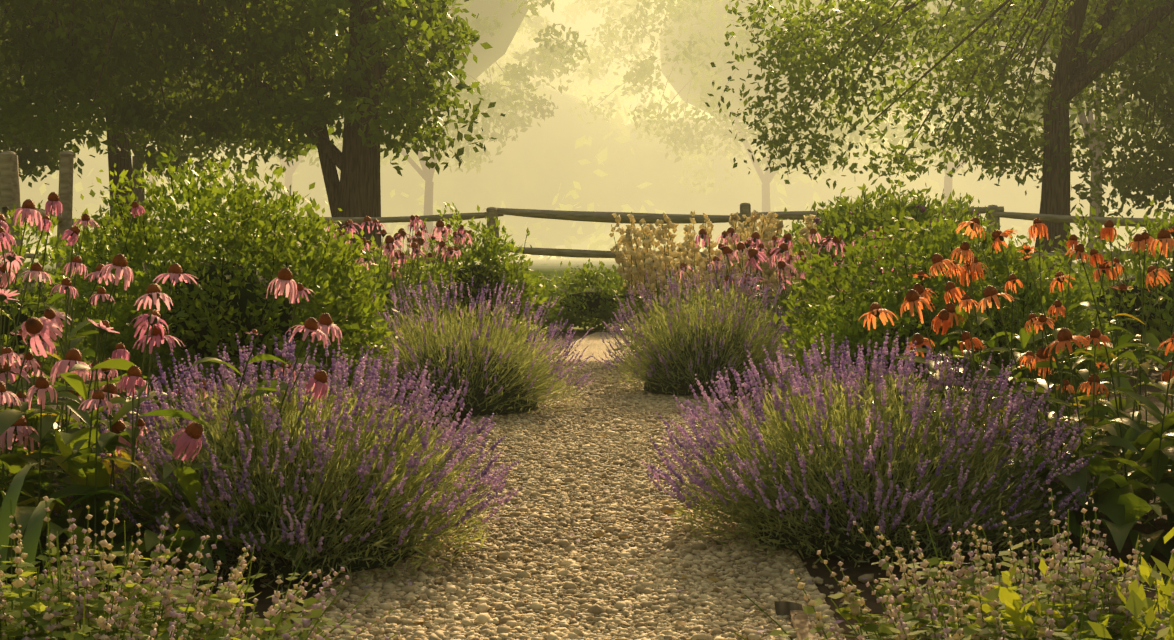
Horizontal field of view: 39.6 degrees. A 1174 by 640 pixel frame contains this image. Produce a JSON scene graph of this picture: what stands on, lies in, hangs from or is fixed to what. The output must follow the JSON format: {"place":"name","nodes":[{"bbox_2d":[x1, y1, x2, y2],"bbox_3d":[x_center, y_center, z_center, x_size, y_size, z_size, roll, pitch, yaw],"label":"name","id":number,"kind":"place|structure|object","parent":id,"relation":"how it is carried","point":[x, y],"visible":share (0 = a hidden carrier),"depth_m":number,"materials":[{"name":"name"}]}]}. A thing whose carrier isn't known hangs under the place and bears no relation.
{"place":"outdoors","nodes":[
{"label":"outdoors","id":0,"kind":"place"},
{"bbox_2d":[319,332,845,639],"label":"gravel path","id":1,"kind":"structure","parent":0,"point":[595,344],"depth_m":6.33,"materials":[{"name":"beige gravel"}]},
{"bbox_2d":[240,372,932,639],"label":"pebbles","id":2,"kind":"object","parent":1,"relation":"on","point":[597,534],"visible":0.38,"depth_m":4.73,"materials":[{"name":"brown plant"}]},
{"bbox_2d":[247,359,1062,639],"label":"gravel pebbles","id":3,"kind":"object","parent":1,"relation":"on","point":[647,615],"visible":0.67,"depth_m":4.98,"materials":[{"name":"beige gravel"}]},
{"bbox_2d":[774,601,817,639],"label":"path edging","id":4,"kind":"object","parent":1,"relation":"on","point":[800,620],"visible":0.83,"depth_m":4.18,"materials":[{"name":"brown stone"}]},
{"bbox_2d":[0,240,1172,330],"bbox_3d":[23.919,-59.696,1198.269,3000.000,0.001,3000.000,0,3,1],"label":"ground","id":5,"kind":"structure","parent":0,"point":[549,267],"depth_m":54.50,"materials":[{"name":"beige soil"}]},
{"bbox_2d":[0,151,73,334],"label":"gate posts","id":6,"kind":"object","parent":5,"relation":"on","point":[9,186],"visible":0.35,"depth_m":15.29,"materials":[{"name":"brown wood"}]},
{"bbox_2d":[0,129,206,256],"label":"hedgerow","id":7,"kind":"object","parent":5,"relation":"on","point":[39,191],"visible":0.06,"depth_m":73.10,"materials":[{"name":"green plant"}]},
{"bbox_2d":[59,71,186,253],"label":"tree","id":8,"kind":"object","parent":5,"relation":"on","point":[105,150],"depth_m":69.07,"materials":[{"name":"green plant"}]},
{"bbox_2d":[0,0,342,277],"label":"tree","id":9,"kind":"object","parent":5,"relation":"on","point":[42,157],"visible":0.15,"depth_m":32.01,"materials":[{"name":"green plant"}]},
{"bbox_2d":[78,103,271,251],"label":"hedgerow","id":10,"kind":"object","parent":5,"relation":"on","point":[247,157],"depth_m":75.46,"materials":[{"name":"green plant"}]},
{"bbox_2d":[0,0,457,272],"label":"tree","id":11,"kind":"object","parent":5,"relation":"on","point":[139,194],"depth_m":46.01,"materials":[{"name":"green plant"}]},
{"bbox_2d":[0,0,505,276],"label":"tree","id":12,"kind":"object","parent":5,"relation":"on","point":[273,43],"visible":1,"depth_m":25.25,"materials":[{"name":"green plant"}]},
{"bbox_2d":[237,0,586,231],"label":"tree","id":13,"kind":"object","parent":5,"relation":"on","point":[569,9],"visible":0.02,"depth_m":67.01,"materials":[{"name":"green plant"}]},
{"bbox_2d":[292,0,592,263],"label":"tree","id":14,"kind":"object","parent":5,"relation":"on","point":[497,25],"visible":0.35,"depth_m":58.96,"materials":[{"name":"green plant"}]},
{"bbox_2d":[202,38,686,261],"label":"tree","id":15,"kind":"object","parent":5,"relation":"on","point":[562,159],"visible":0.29,"depth_m":68.82,"materials":[{"name":"beige plant"}]},
{"bbox_2d":[0,203,1173,295],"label":"split rail fence","id":16,"kind":"object","parent":5,"relation":"on","point":[997,213],"visible":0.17,"depth_m":21.92,"materials":[{"name":"brown wood"}]},
{"bbox_2d":[495,0,690,124],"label":"tree","id":17,"kind":"object","parent":5,"relation":"on","point":[578,87],"visible":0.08,"depth_m":74.12,"materials":[{"name":"green plant"}]},
{"bbox_2d":[508,115,725,259],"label":"hedgerow","id":18,"kind":"object","parent":5,"relation":"on","point":[585,245],"visible":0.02,"depth_m":73.63,"materials":[{"name":"green plant"}]},
{"bbox_2d":[562,0,712,121],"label":"tree","id":19,"kind":"object","parent":5,"relation":"on","point":[590,20],"visible":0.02,"depth_m":74.56,"materials":[{"name":"green plant"}]},
{"bbox_2d":[508,258,775,331],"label":"shrub","id":20,"kind":"object","parent":5,"relation":"on","point":[597,303],"visible":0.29,"depth_m":17.35,"materials":[{"name":"green plant"}]},
{"bbox_2d":[569,0,928,225],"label":"tree","id":21,"kind":"object","parent":5,"relation":"on","point":[690,37],"visible":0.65,"depth_m":61.13,"materials":[{"name":"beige plant"}]},
{"bbox_2d":[590,91,942,250],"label":"hedgerow","id":22,"kind":"object","parent":5,"relation":"on","point":[665,192],"visible":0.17,"depth_m":68.60,"materials":[{"name":"beige plant"}]},
{"bbox_2d":[688,96,944,142],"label":"tree","id":23,"kind":"object","parent":5,"relation":"on","point":[700,113],"visible":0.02,"depth_m":80.98,"materials":[{"name":"green plant"}]},
{"bbox_2d":[688,31,969,144],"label":"tree","id":24,"kind":"object","parent":5,"relation":"on","point":[689,107],"depth_m":76.67,"materials":[{"name":"green plant"}]},
{"bbox_2d":[705,0,1173,280],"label":"tree","id":25,"kind":"object","parent":5,"relation":"on","point":[1074,75],"visible":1,"depth_m":27.49,"materials":[{"name":"green plant"}]},
{"bbox_2d":[783,0,1172,207],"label":"tree","id":26,"kind":"object","parent":5,"relation":"on","point":[948,180],"visible":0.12,"depth_m":59.12,"materials":[{"name":"green plant"}]},
{"bbox_2d":[888,0,1173,269],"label":"tree","id":27,"kind":"object","parent":5,"relation":"on","point":[1083,119],"visible":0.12,"depth_m":47.08,"materials":[{"name":"green plant"}]},
{"bbox_2d":[896,94,1173,252],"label":"hedgerow","id":28,"kind":"object","parent":5,"relation":"on","point":[1009,195],"visible":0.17,"depth_m":67.13,"materials":[{"name":"beige plant"}]},
{"bbox_2d":[1038,0,1173,231],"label":"tree","id":29,"kind":"object","parent":5,"relation":"on","point":[1148,179],"visible":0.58,"depth_m":30.44,"materials":[{"name":"green plant"}]},
{"bbox_2d":[0,331,1173,639],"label":"bed soil","id":30,"kind":"structure","parent":0,"point":[820,571],"depth_m":5.03,"materials":[{"name":"brown soil"}]},
{"bbox_2d":[0,463,111,639],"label":"strap leaves","id":31,"kind":"object","parent":30,"relation":"on","point":[30,541],"visible":0.33,"depth_m":3.63,"materials":[{"name":"green plant"}]},
{"bbox_2d":[0,192,144,452],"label":"pink coneflower","id":32,"kind":"object","parent":30,"relation":"on","point":[52,204],"visible":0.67,"depth_m":5.80,"materials":[{"name":"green plant"}]},
{"bbox_2d":[0,200,153,387],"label":"shrub","id":33,"kind":"object","parent":30,"relation":"on","point":[31,294],"visible":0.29,"depth_m":10.72,"materials":[{"name":"green plant"}]},
{"bbox_2d":[0,226,383,601],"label":"pink coneflower","id":34,"kind":"object","parent":30,"relation":"on","point":[74,466],"visible":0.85,"depth_m":4.61,"materials":[{"name":"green plant"}]},
{"bbox_2d":[0,496,406,639],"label":"catmint","id":35,"kind":"object","parent":30,"relation":"on","point":[91,611],"visible":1,"depth_m":3.16,"materials":[{"name":"green plant"}]},
{"bbox_2d":[33,143,398,426],"bbox_3d":[-1.866,-0.158,8.479,1.752,1.464,2.071,0,3,1],"label":"shrub","id":36,"kind":"object","parent":30,"relation":"on","point":[221,302],"visible":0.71,"depth_m":8.13,"materials":[{"name":"green plant"}]},
{"bbox_2d":[52,330,521,595],"bbox_3d":[-0.934,0.387,5.104,1.443,0.723,1.435,0,3,1],"label":"lavender","id":37,"kind":"object","parent":30,"relation":"on","point":[373,480],"visible":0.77,"depth_m":4.80,"materials":[{"name":"purple plant"}]},
{"bbox_2d":[261,215,475,361],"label":"pink coneflower","id":38,"kind":"object","parent":30,"relation":"on","point":[415,243],"visible":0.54,"depth_m":12.86,"materials":[{"name":"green plant"}]},
{"bbox_2d":[229,235,514,333],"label":"shrub","id":39,"kind":"object","parent":30,"relation":"on","point":[383,266],"visible":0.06,"depth_m":16.16,"materials":[{"name":"green plant"}]},
{"bbox_2d":[345,271,592,417],"bbox_3d":[-0.749,0.127,9.423,1.585,0.817,1.613,0,3,1],"label":"lavender","id":40,"kind":"object","parent":30,"relation":"on","point":[505,380],"visible":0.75,"depth_m":9.15,"materials":[{"name":"green plant"}]},
{"bbox_2d":[401,202,546,349],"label":"shrub","id":41,"kind":"object","parent":30,"relation":"on","point":[486,254],"visible":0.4,"depth_m":13.62,"materials":[{"name":"green plant"}]},
{"bbox_2d":[592,255,806,396],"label":"lavender","id":42,"kind":"object","parent":30,"relation":"on","point":[681,353],"visible":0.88,"depth_m":10.26,"materials":[{"name":"green plant"}]},
{"bbox_2d":[609,210,825,352],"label":"cream plumes","id":43,"kind":"object","parent":30,"relation":"on","point":[636,261],"visible":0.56,"depth_m":13.24,"materials":[{"name":"beige plant"}]},
{"bbox_2d":[675,226,932,378],"bbox_3d":[1.674,-0.113,11.759,2.070,1.120,2.036,0,3,1],"label":"pink coneflower","id":44,"kind":"object","parent":30,"relation":"on","point":[754,244],"visible":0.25,"depth_m":11.70,"materials":[{"name":"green plant"}]},
{"bbox_2d":[641,330,1101,569],"bbox_3d":[0.932,0.379,5.396,1.506,0.691,1.541,0,3,1],"label":"lavender","id":45,"kind":"object","parent":30,"relation":"on","point":[824,475],"visible":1,"depth_m":5.09,"materials":[{"name":"purple plant"}]},
{"bbox_2d":[769,178,1012,336],"bbox_3d":[2.761,-0.508,14.922,2.735,1.557,2.979,0,3,1],"label":"shrub","id":46,"kind":"object","parent":30,"relation":"on","point":[847,213],"visible":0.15,"depth_m":14.60,"materials":[{"name":"green plant"}]},
{"bbox_2d":[779,237,1014,417],"bbox_3d":[1.451,0.112,7.685,0.943,1.001,1.147,2,4,38],"label":"shrub","id":47,"kind":"object","parent":30,"relation":"on","point":[854,335],"visible":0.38,"depth_m":7.53,"materials":[{"name":"green plant"}]},
{"bbox_2d":[733,488,1173,639],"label":"catmint","id":48,"kind":"object","parent":30,"relation":"on","point":[947,618],"visible":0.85,"depth_m":3.18,"materials":[{"name":"green plant"}]},
{"bbox_2d":[771,207,1138,425],"bbox_3d":[1.800,0.014,8.131,1.767,1.159,1.694,0,3,1],"label":"shrub","id":49,"kind":"object","parent":30,"relation":"on","point":[950,237],"visible":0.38,"depth_m":7.86,"materials":[{"name":"green plant"}]},
{"bbox_2d":[858,217,1173,564],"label":"orange coneflower","id":50,"kind":"object","parent":30,"relation":"on","point":[1128,441],"visible":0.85,"depth_m":5.50,"materials":[{"name":"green plant"}]},
{"bbox_2d":[964,527,1173,639],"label":"leafy plant","id":51,"kind":"object","parent":30,"relation":"on","point":[1011,599],"visible":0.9,"depth_m":3.00,"materials":[{"name":"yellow plant"}]},
{"bbox_2d":[990,199,1173,371],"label":"plant","id":52,"kind":"object","parent":30,"relation":"on","point":[1132,302],"visible":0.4,"depth_m":11.70,"materials":[{"name":"green plant"}]}
]}

